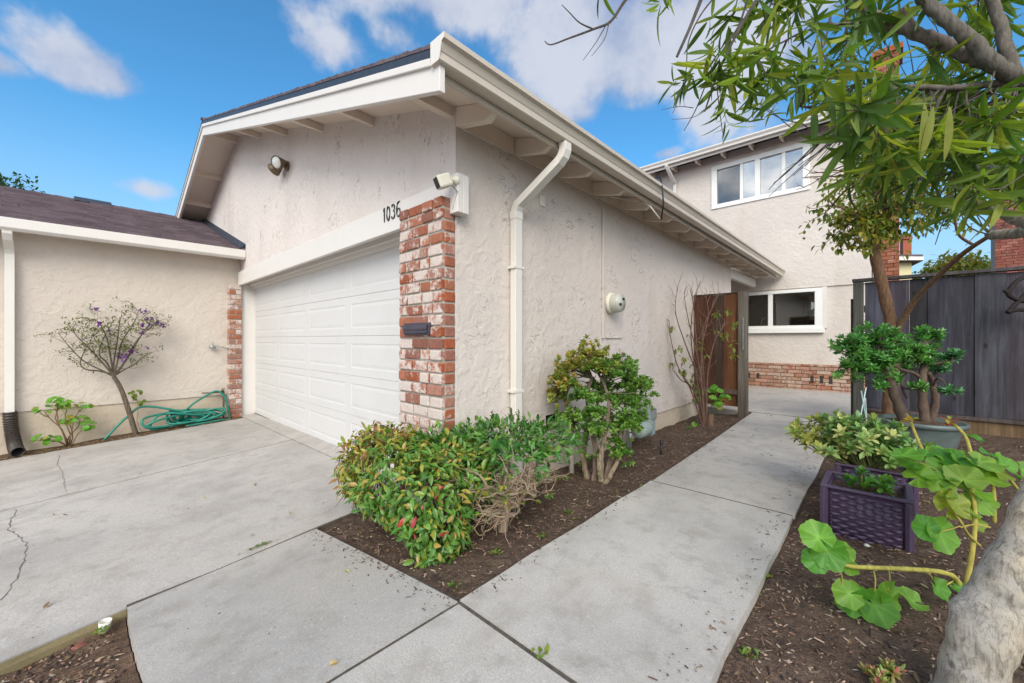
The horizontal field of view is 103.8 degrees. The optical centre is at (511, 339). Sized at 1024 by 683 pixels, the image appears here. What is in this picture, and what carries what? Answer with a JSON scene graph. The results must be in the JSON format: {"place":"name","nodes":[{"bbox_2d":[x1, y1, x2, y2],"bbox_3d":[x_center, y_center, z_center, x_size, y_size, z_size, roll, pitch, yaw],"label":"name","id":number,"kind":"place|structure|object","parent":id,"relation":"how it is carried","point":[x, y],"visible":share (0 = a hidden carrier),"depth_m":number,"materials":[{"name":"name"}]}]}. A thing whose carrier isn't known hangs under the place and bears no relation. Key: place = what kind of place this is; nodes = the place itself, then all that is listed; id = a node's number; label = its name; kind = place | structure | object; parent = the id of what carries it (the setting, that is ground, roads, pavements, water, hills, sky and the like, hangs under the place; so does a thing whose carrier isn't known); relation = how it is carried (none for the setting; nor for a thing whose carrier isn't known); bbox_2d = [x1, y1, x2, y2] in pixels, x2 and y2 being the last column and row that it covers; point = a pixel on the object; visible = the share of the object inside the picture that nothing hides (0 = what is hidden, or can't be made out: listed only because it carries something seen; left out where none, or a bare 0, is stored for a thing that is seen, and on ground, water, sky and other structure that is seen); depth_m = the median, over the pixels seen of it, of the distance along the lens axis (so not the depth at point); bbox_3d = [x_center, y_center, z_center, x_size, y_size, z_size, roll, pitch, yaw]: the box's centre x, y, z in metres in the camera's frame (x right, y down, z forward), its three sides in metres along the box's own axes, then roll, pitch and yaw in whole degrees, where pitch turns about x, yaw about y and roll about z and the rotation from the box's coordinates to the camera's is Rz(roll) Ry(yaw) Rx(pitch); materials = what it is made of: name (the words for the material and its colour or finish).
{"place":"outdoors","nodes":[
{"label":"outdoors","id":0,"kind":"place"},
{"bbox_2d":[0,618,140,682],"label":"soil patch","id":1,"kind":"object","parent":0,"point":[126,662],"visible":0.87,"depth_m":1.79,"materials":[{"name":"brown soil"}]},
{"bbox_2d":[0,610,126,674],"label":"kerb","id":2,"kind":"structure","parent":1,"relation":"on","point":[19,662],"depth_m":1.88,"materials":[{"name":"wood"}]},
{"bbox_2d":[71,642,87,650],"bbox_3d":[-2.057,1.470,1.913,0.064,0.030,0.063,0,0,43],"label":"stone","id":3,"kind":"object","parent":1,"relation":"on","point":[78,645],"visible":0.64,"depth_m":1.91,"materials":[{"name":"red stone"}]},
{"bbox_2d":[92,623,110,634],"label":"weed","id":4,"kind":"object","parent":1,"relation":"on","point":[101,629],"visible":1,"depth_m":1.95,"materials":[{"name":"green plant"}]},
{"bbox_2d":[98,617,111,633],"bbox_3d":[-2.019,1.421,1.991,0.049,0.057,0.049,0,0,43],"label":"paper cup","id":5,"kind":"object","parent":1,"relation":"on","point":[107,621],"visible":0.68,"depth_m":1.99,"materials":[{"name":"white paper"}]},
{"bbox_2d":[0,416,240,460],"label":"soil strip","id":6,"kind":"object","parent":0,"point":[84,444],"visible":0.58,"depth_m":5.83,"materials":[{"name":"brown soil"}]},
{"bbox_2d":[30,396,96,446],"bbox_3d":[-6.154,1.130,5.521,0.300,0.716,0.613,0,0,43],"label":"geranium","id":7,"kind":"object","parent":6,"relation":"on","point":[61,402],"visible":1,"depth_m":5.49,"materials":[{"name":"green plant"}]},
{"bbox_2d":[33,297,171,435],"bbox_3d":[-5.755,0.413,5.741,0.591,2.100,1.415,0,0,43],"label":"flowering tree","id":8,"kind":"object","parent":6,"relation":"on","point":[113,372],"visible":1,"depth_m":5.82,"materials":[{"name":"brown plant"}]},
{"bbox_2d":[128,389,145,431],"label":"seedling","id":9,"kind":"object","parent":6,"relation":"on","point":[134,397],"visible":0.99,"depth_m":6.04,"materials":[{"name":"green plant"}]},
{"bbox_2d":[103,390,230,439],"bbox_3d":[-5.360,1.156,6.331,0.233,0.589,1.546,0,0,43],"label":"garden hose","id":10,"kind":"object","parent":6,"relation":"on","point":[199,415],"visible":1,"depth_m":6.42,"materials":[{"name":"green rubber"}]},
{"bbox_2d":[202,388,224,417],"bbox_3d":[-5.067,1.124,6.817,0.081,0.552,0.320,0,0,43],"label":"hose tap","id":11,"kind":"object","parent":6,"relation":"on","point":[222,391],"visible":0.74,"depth_m":6.92,"materials":[{"name":"brown metal"}]},
{"bbox_2d":[0,416,1023,682],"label":"bark mulch","id":12,"kind":"object","parent":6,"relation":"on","point":[110,668],"visible":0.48,"depth_m":1.88,"materials":[{"name":"brown wood"}]},
{"bbox_2d":[0,418,291,510],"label":"driveway","id":13,"kind":"structure","parent":0,"point":[25,480],"depth_m":4.82,"materials":[{"name":"concrete"}]},
{"bbox_2d":[0,456,66,599],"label":"driveway crack","id":14,"kind":"object","parent":13,"relation":"on","point":[22,537],"visible":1,"depth_m":2.89,"materials":[{"name":"grey concrete"}]},
{"bbox_2d":[3,446,264,510],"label":"joint dirt","id":15,"kind":"structure","parent":13,"relation":"on","point":[121,481],"depth_m":4.02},
{"bbox_2d":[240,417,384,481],"bbox_3d":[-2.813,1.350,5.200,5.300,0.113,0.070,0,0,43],"label":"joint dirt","id":16,"kind":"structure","parent":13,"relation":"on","point":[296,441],"depth_m":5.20,"materials":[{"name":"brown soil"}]},
{"bbox_2d":[0,440,387,663],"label":"driveway","id":17,"kind":"structure","parent":0,"point":[105,553],"depth_m":2.92,"materials":[{"name":"concrete"}]},
{"bbox_2d":[126,513,352,606],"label":"joint dirt","id":18,"kind":"structure","parent":17,"relation":"on","point":[318,528],"depth_m":2.52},
{"bbox_2d":[238,539,277,554],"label":"weed","id":19,"kind":"object","parent":17,"relation":"on","point":[256,545],"visible":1,"depth_m":2.64,"materials":[{"name":"green plant"}]},
{"bbox_2d":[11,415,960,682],"bbox_3d":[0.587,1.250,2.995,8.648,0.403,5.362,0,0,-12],"label":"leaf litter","id":20,"kind":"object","parent":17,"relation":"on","point":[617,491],"visible":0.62,"depth_m":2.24,"materials":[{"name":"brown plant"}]},
{"bbox_2d":[127,529,456,682],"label":"path panel","id":21,"kind":"structure","parent":0,"point":[297,585],"depth_m":1.78,"materials":[{"name":"concrete"}]},
{"bbox_2d":[241,413,399,486],"bbox_3d":[-2.684,1.408,5.264,5.500,0.276,0.240,0,0,43],"label":"driveway apron","id":22,"kind":"object","parent":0,"point":[321,446],"visible":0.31,"depth_m":5.36,"materials":[{"name":"concrete"}]},
{"bbox_2d":[331,604,568,682],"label":"path panel","id":23,"kind":"structure","parent":0,"point":[458,643],"depth_m":1.44,"materials":[{"name":"concrete"}]},
{"bbox_2d":[326,605,454,682],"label":"joint dirt","id":24,"kind":"structure","parent":23,"relation":"on","point":[382,649],"depth_m":1.51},
{"bbox_2d":[410,576,576,682],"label":"joint dirt","id":25,"kind":"structure","parent":23,"relation":"on","point":[528,651],"depth_m":1.55,"materials":[{"name":"brown soil"}]},
{"bbox_2d":[175,31,785,512],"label":"garage","id":26,"kind":"structure","parent":0,"point":[357,233],"depth_m":4.11,"materials":[{"name":"paint"}]},
{"bbox_2d":[267,155,289,175],"bbox_3d":[-3.158,-2.338,5.425,0.395,0.186,0.215,0,0,43],"label":"flood light","id":27,"kind":"object","parent":26,"relation":"attached to","point":[277,165],"visible":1,"depth_m":5.34,"materials":[{"name":"brown metal"}]},
{"bbox_2d":[255,246,399,467],"bbox_3d":[-2.665,0.200,5.431,5.600,2.500,0.090,0,0,43],"label":"garage door","id":28,"kind":"structure","parent":26,"relation":"in","point":[327,348],"depth_m":4.97,"materials":[{"name":"paint"}]},
{"bbox_2d":[402,322,430,334],"bbox_3d":[-0.745,-0.080,3.097,0.345,0.094,0.042,0,0,43],"label":"mail slot","id":29,"kind":"object","parent":26,"relation":"attached to","point":[416,328],"visible":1,"depth_m":3.06,"materials":[{"name":"grey metal"}]},
{"bbox_2d":[433,173,458,209],"bbox_3d":[-0.470,-1.067,2.856,0.184,0.235,0.090,0,0,-40],"label":"security camera","id":30,"kind":"object","parent":26,"relation":"attached to","point":[444,181],"visible":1,"depth_m":2.82,"materials":[{"name":"beige plastic"}]},
{"bbox_2d":[540,195,544,206],"bbox_3d":[0.282,-1.290,3.739,0.011,0.100,0.070,0,0,43],"label":"cover plate","id":31,"kind":"object","parent":26,"relation":"attached to","point":[542,201],"visible":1,"depth_m":3.73,"materials":[{"name":"beige plastic"}]},
{"bbox_2d":[549,421,573,472],"bbox_3d":[0.480,1.042,3.828,0.280,0.517,0.064,0,0,43],"label":"drain line","id":32,"kind":"object","parent":26,"relation":"attached to","point":[571,466],"visible":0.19,"depth_m":3.73,"materials":[{"name":"beige plastic"}]},
{"bbox_2d":[605,293,625,313],"bbox_3d":[1.191,-0.415,4.600,0.157,0.250,0.250,0,0,43],"label":"electric meter","id":33,"kind":"object","parent":26,"relation":"attached to","point":[614,303],"visible":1,"depth_m":4.54,"materials":[{"name":"beige plastic"}]},
{"bbox_2d":[601,196,659,218],"bbox_3d":[1.312,-1.501,4.461,0.635,0.364,0.123,0,0,1],"label":"cable","id":34,"kind":"object","parent":26,"relation":"attached to","point":[634,201],"visible":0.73,"depth_m":4.44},
{"bbox_2d":[626,396,656,449],"bbox_3d":[1.461,1.014,4.739,0.360,0.671,0.468,0,0,43],"label":"gas meter","id":35,"kind":"object","parent":26,"relation":"attached to","point":[649,427],"visible":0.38,"depth_m":4.69,"materials":[{"name":"grey paint"}]},
{"bbox_2d":[655,176,663,219],"bbox_3d":[1.643,-1.584,4.460,0.035,0.541,0.245,0,0,4],"label":"cable","id":36,"kind":"object","parent":26,"relation":"hanging from","point":[659,177],"visible":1,"depth_m":4.37,"materials":[{"name":"black plastic"}]},
{"bbox_2d":[0,0,1023,274],"label":"sky","id":37,"kind":"structure","parent":0,"point":[102,100],"materials":[{"name":"blue"}]},
{"bbox_2d":[320,414,741,600],"bbox_3d":[1.273,1.317,4.540,1.640,0.314,6.115,0,0,43],"label":"flower bed","id":38,"kind":"object","parent":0,"point":[501,559],"visible":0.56,"depth_m":2.78,"materials":[{"name":"soil"}]},
{"bbox_2d":[329,420,498,568],"bbox_3d":[-0.697,0.964,2.752,1.473,0.758,0.887,0,0,43],"label":"hedge shrub","id":39,"kind":"object","parent":38,"relation":"on","point":[357,487],"visible":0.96,"depth_m":2.36,"materials":[{"name":"green plant"}]},
{"bbox_2d":[447,580,461,588],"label":"weed","id":40,"kind":"object","parent":38,"relation":"on","point":[451,584],"visible":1,"depth_m":1.94,"materials":[{"name":"green plant"}]},
{"bbox_2d":[488,547,500,554],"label":"weed","id":41,"kind":"object","parent":38,"relation":"on","point":[495,550],"visible":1,"depth_m":2.21,"materials":[{"name":"green plant"}]},
{"bbox_2d":[410,407,590,547],"bbox_3d":[-0.132,0.879,2.810,1.114,0.755,1.155,0,0,43],"label":"tangled shrub","id":42,"kind":"object","parent":38,"relation":"on","point":[498,514],"visible":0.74,"depth_m":2.56,"materials":[{"name":"green plant"}]},
{"bbox_2d":[545,334,660,483],"bbox_3d":[0.813,0.626,3.590,1.121,1.354,0.722,0,0,-12],"label":"jade bush","id":43,"kind":"object","parent":38,"relation":"on","point":[631,383],"visible":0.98,"depth_m":3.45,"materials":[{"name":"green plant"}]},
{"bbox_2d":[659,440,662,454],"bbox_3d":[1.570,1.162,4.215,0.044,0.205,0.044,0,0,43],"label":"irrigation riser","id":44,"kind":"object","parent":38,"relation":"on","point":[660,442],"visible":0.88,"depth_m":4.21,"materials":[{"name":"black plastic"}]},
{"bbox_2d":[686,422,696,429],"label":"geranium","id":45,"kind":"object","parent":38,"relation":"on","point":[693,424],"visible":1,"depth_m":5.41,"materials":[{"name":"green plant"}]},
{"bbox_2d":[666,272,739,425],"bbox_3d":[2.729,0.150,5.751,1.035,2.275,0.505,0,0,16],"label":"leggy bush","id":46,"kind":"object","parent":38,"relation":"on","point":[705,419],"visible":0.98,"depth_m":5.76,"materials":[{"name":"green plant"}]},
{"bbox_2d":[692,384,730,415],"bbox_3d":[2.964,0.954,5.968,0.566,0.584,0.284,0,0,3],"label":"geranium","id":47,"kind":"object","parent":38,"relation":"on","point":[714,388],"visible":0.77,"depth_m":5.93,"materials":[{"name":"green plant"}]},
{"bbox_2d":[694,292,747,417],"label":"wooden gate panel","id":48,"kind":"structure","parent":38,"relation":"on","point":[728,375],"depth_m":6.30,"materials":[{"name":"brown wood"}]},
{"bbox_2d":[460,481,792,682],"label":"path","id":49,"kind":"structure","parent":0,"point":[613,594],"depth_m":1.85,"materials":[{"name":"concrete"}]},
{"bbox_2d":[531,643,549,658],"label":"weed","id":50,"kind":"object","parent":49,"relation":"on","point":[546,648],"visible":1,"depth_m":1.47,"materials":[{"name":"green plant"}]},
{"bbox_2d":[653,412,825,518],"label":"path","id":51,"kind":"structure","parent":0,"point":[745,471],"depth_m":3.61,"materials":[{"name":"concrete"}]},
{"bbox_2d":[647,479,792,515],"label":"joint dirt","id":52,"kind":"structure","parent":51,"relation":"on","point":[716,496],"depth_m":2.96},
{"bbox_2d":[707,386,864,419],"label":"patio","id":53,"kind":"structure","parent":0,"point":[789,402],"depth_m":7.31,"materials":[{"name":"concrete"}]},
{"bbox_2d":[639,41,902,392],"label":"two story house","id":54,"kind":"structure","parent":53,"relation":"on","point":[803,304],"depth_m":9.53,"materials":[{"name":"paint"}]},
{"bbox_2d":[711,143,809,209],"bbox_3d":[6.034,-3.970,9.861,2.090,1.120,0.100,0,0,43],"label":"window","id":55,"kind":"structure","parent":54,"relation":"in","point":[757,158],"depth_m":9.82,"materials":[{"name":"white plastic"}]},
{"bbox_2d":[748,286,826,332],"bbox_3d":[5.920,-0.665,9.937,2.980,1.030,0.145,0,0,43],"label":"window","id":56,"kind":"structure","parent":54,"relation":"in","point":[820,325],"depth_m":9.23,"materials":[{"name":"white plastic"}]},
{"bbox_2d":[717,427,1023,682],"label":"flower bed","id":57,"kind":"object","parent":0,"point":[847,662],"visible":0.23,"depth_m":1.71,"materials":[{"name":"soil"}]},
{"bbox_2d":[738,646,758,659],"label":"weed","id":58,"kind":"object","parent":57,"relation":"on","point":[743,650],"visible":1,"depth_m":1.51,"materials":[{"name":"green plant"}]},
{"bbox_2d":[544,0,1023,682],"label":"long leaved tree","id":59,"kind":"object","parent":57,"relation":"on","point":[888,140],"visible":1,"depth_m":1.71,"materials":[{"name":"green plant"}]},
{"bbox_2d":[820,470,914,552],"bbox_3d":[2.139,1.032,2.423,0.410,0.315,0.375,0,0,43],"label":"planter box","id":60,"kind":"object","parent":57,"relation":"on","point":[884,519],"visible":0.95,"depth_m":2.31,"materials":[{"name":"purple plastic"}]},
{"bbox_2d":[837,465,897,496],"bbox_3d":[2.146,0.847,2.429,0.287,0.151,0.209,0,0,43],"label":"young plant","id":61,"kind":"object","parent":60,"relation":"on","point":[882,483],"visible":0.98,"depth_m":2.40,"materials":[{"name":"green plant"}]},
{"bbox_2d":[857,662,891,678],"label":"succulent","id":62,"kind":"object","parent":57,"relation":"on","point":[867,669],"visible":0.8,"depth_m":1.38,"materials":[{"name":"green plant"}]},
{"bbox_2d":[834,456,918,515],"bbox_3d":[2.542,1.025,2.809,0.420,0.320,0.380,0,0,43],"label":"planter box","id":63,"kind":"object","parent":57,"relation":"on","point":[850,469],"visible":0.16,"depth_m":2.68,"materials":[{"name":"purple plastic"}]},
{"bbox_2d":[784,408,936,471],"bbox_3d":[2.491,0.710,2.920,0.853,0.407,0.667,0,0,43],"label":"variegated plant","id":64,"kind":"object","parent":63,"relation":"on","point":[848,438],"visible":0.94,"depth_m":2.82,"materials":[{"name":"green plant"}]},
{"bbox_2d":[861,391,866,423],"bbox_3d":[2.875,0.554,3.273,0.111,0.275,0.012,0,0,-29],"label":"plant stake","id":65,"kind":"object","parent":64,"relation":"in","point":[864,407],"visible":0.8,"depth_m":3.28,"materials":[{"name":"white plastic"}]},
{"bbox_2d":[860,387,866,414],"bbox_3d":[2.866,0.527,3.275,0.115,0.268,0.008,0,0,-28],"label":"plant stake","id":66,"kind":"object","parent":65,"relation":"attached to","point":[863,399],"visible":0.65,"depth_m":3.28,"materials":[{"name":"white plastic"}]},
{"bbox_2d":[869,671,891,682],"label":"succulent","id":67,"kind":"object","parent":57,"relation":"on","point":[880,678],"visible":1,"depth_m":1.33,"materials":[{"name":"green plant"}]},
{"bbox_2d":[877,657,907,682],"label":"succulent","id":68,"kind":"object","parent":57,"relation":"on","point":[887,665],"visible":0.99,"depth_m":1.38,"materials":[{"name":"green plant"}]},
{"bbox_2d":[799,154,987,413],"bbox_3d":[4.326,-0.633,4.655,1.626,3.534,1.731,0,0,43],"label":"slender tree","id":69,"kind":"object","parent":57,"relation":"on","point":[872,229],"visible":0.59,"depth_m":4.66,"materials":[{"name":"green plant"}]},
{"bbox_2d":[798,413,1023,628],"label":"geranium","id":70,"kind":"object","parent":57,"relation":"on","point":[946,472],"visible":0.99,"depth_m":1.75,"materials":[{"name":"green plant"}]},
{"bbox_2d":[877,414,969,449],"bbox_3d":[3.928,0.935,3.853,0.630,0.330,0.630,0,0,43],"label":"plant pot","id":71,"kind":"object","parent":57,"relation":"on","point":[941,433],"visible":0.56,"depth_m":3.63,"materials":[{"name":"grey ceramic"}]},
{"bbox_2d":[826,320,966,422],"bbox_3d":[3.702,0.333,3.874,1.599,1.035,0.554,0,0,1],"label":"jade tree","id":72,"kind":"object","parent":71,"relation":"on","point":[863,353],"visible":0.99,"depth_m":3.81,"materials":[{"name":"green plant"}]},
{"bbox_2d":[851,266,1023,437],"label":"wooden fence","id":73,"kind":"object","parent":57,"relation":"on","point":[975,320],"visible":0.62,"depth_m":4.58,"materials":[{"name":"grey wood"}]},
{"bbox_2d":[1002,275,1023,313],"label":"bare vine","id":74,"kind":"object","parent":73,"relation":"attached to","point":[1012,308],"visible":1,"depth_m":4.18,"materials":[{"name":"brown plant"}]},
{"label":"ground","id":75,"kind":"structure","parent":0,"visible":0},
{"bbox_2d":[0,171,44,192],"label":"distant tree","id":76,"kind":"object","parent":75,"relation":"on","point":[17,180],"visible":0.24,"depth_m":33.01,"materials":[{"name":"green plant"}]},
{"bbox_2d":[0,186,245,454],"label":"side wing","id":77,"kind":"structure","parent":75,"relation":"on","point":[63,257],"depth_m":5.98,"materials":[{"name":"beige paint"}]},
{"bbox_2d":[2,411,25,456],"bbox_3d":[-6.460,1.226,5.201,0.406,0.555,0.150,0,0,27],"label":"drain pipe","id":78,"kind":"object","parent":77,"relation":"attached to","point":[15,447],"visible":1,"depth_m":5.20,"materials":[{"name":"brown plastic"}]},
{"bbox_2d":[209,341,227,349],"bbox_3d":[-5.033,0.108,6.880,0.100,0.156,0.274,0,0,43],"label":"wall hook","id":79,"kind":"object","parent":77,"relation":"attached to","point":[211,346],"depth_m":6.81,"materials":[{"name":"metal"}]},
{"bbox_2d":[899,236,923,279],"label":"neighbor house","id":80,"kind":"structure","parent":75,"relation":"on","point":[905,266],"depth_m":25.00,"materials":[{"name":"beige paint"}]},
{"bbox_2d":[912,249,990,278],"bbox_3d":[33.696,-2.708,29.917,6.006,8.578,7.838,0,0,43],"label":"distant tree","id":81,"kind":"object","parent":75,"relation":"on","point":[970,262],"visible":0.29,"depth_m":28.98,"materials":[{"name":"green plant"}]},
{"bbox_2d":[991,199,1023,272],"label":"brick chimney","id":82,"kind":"object","parent":75,"relation":"on","point":[1007,252],"visible":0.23,"depth_m":11.83,"materials":[{"name":"red brick"}]}
]}

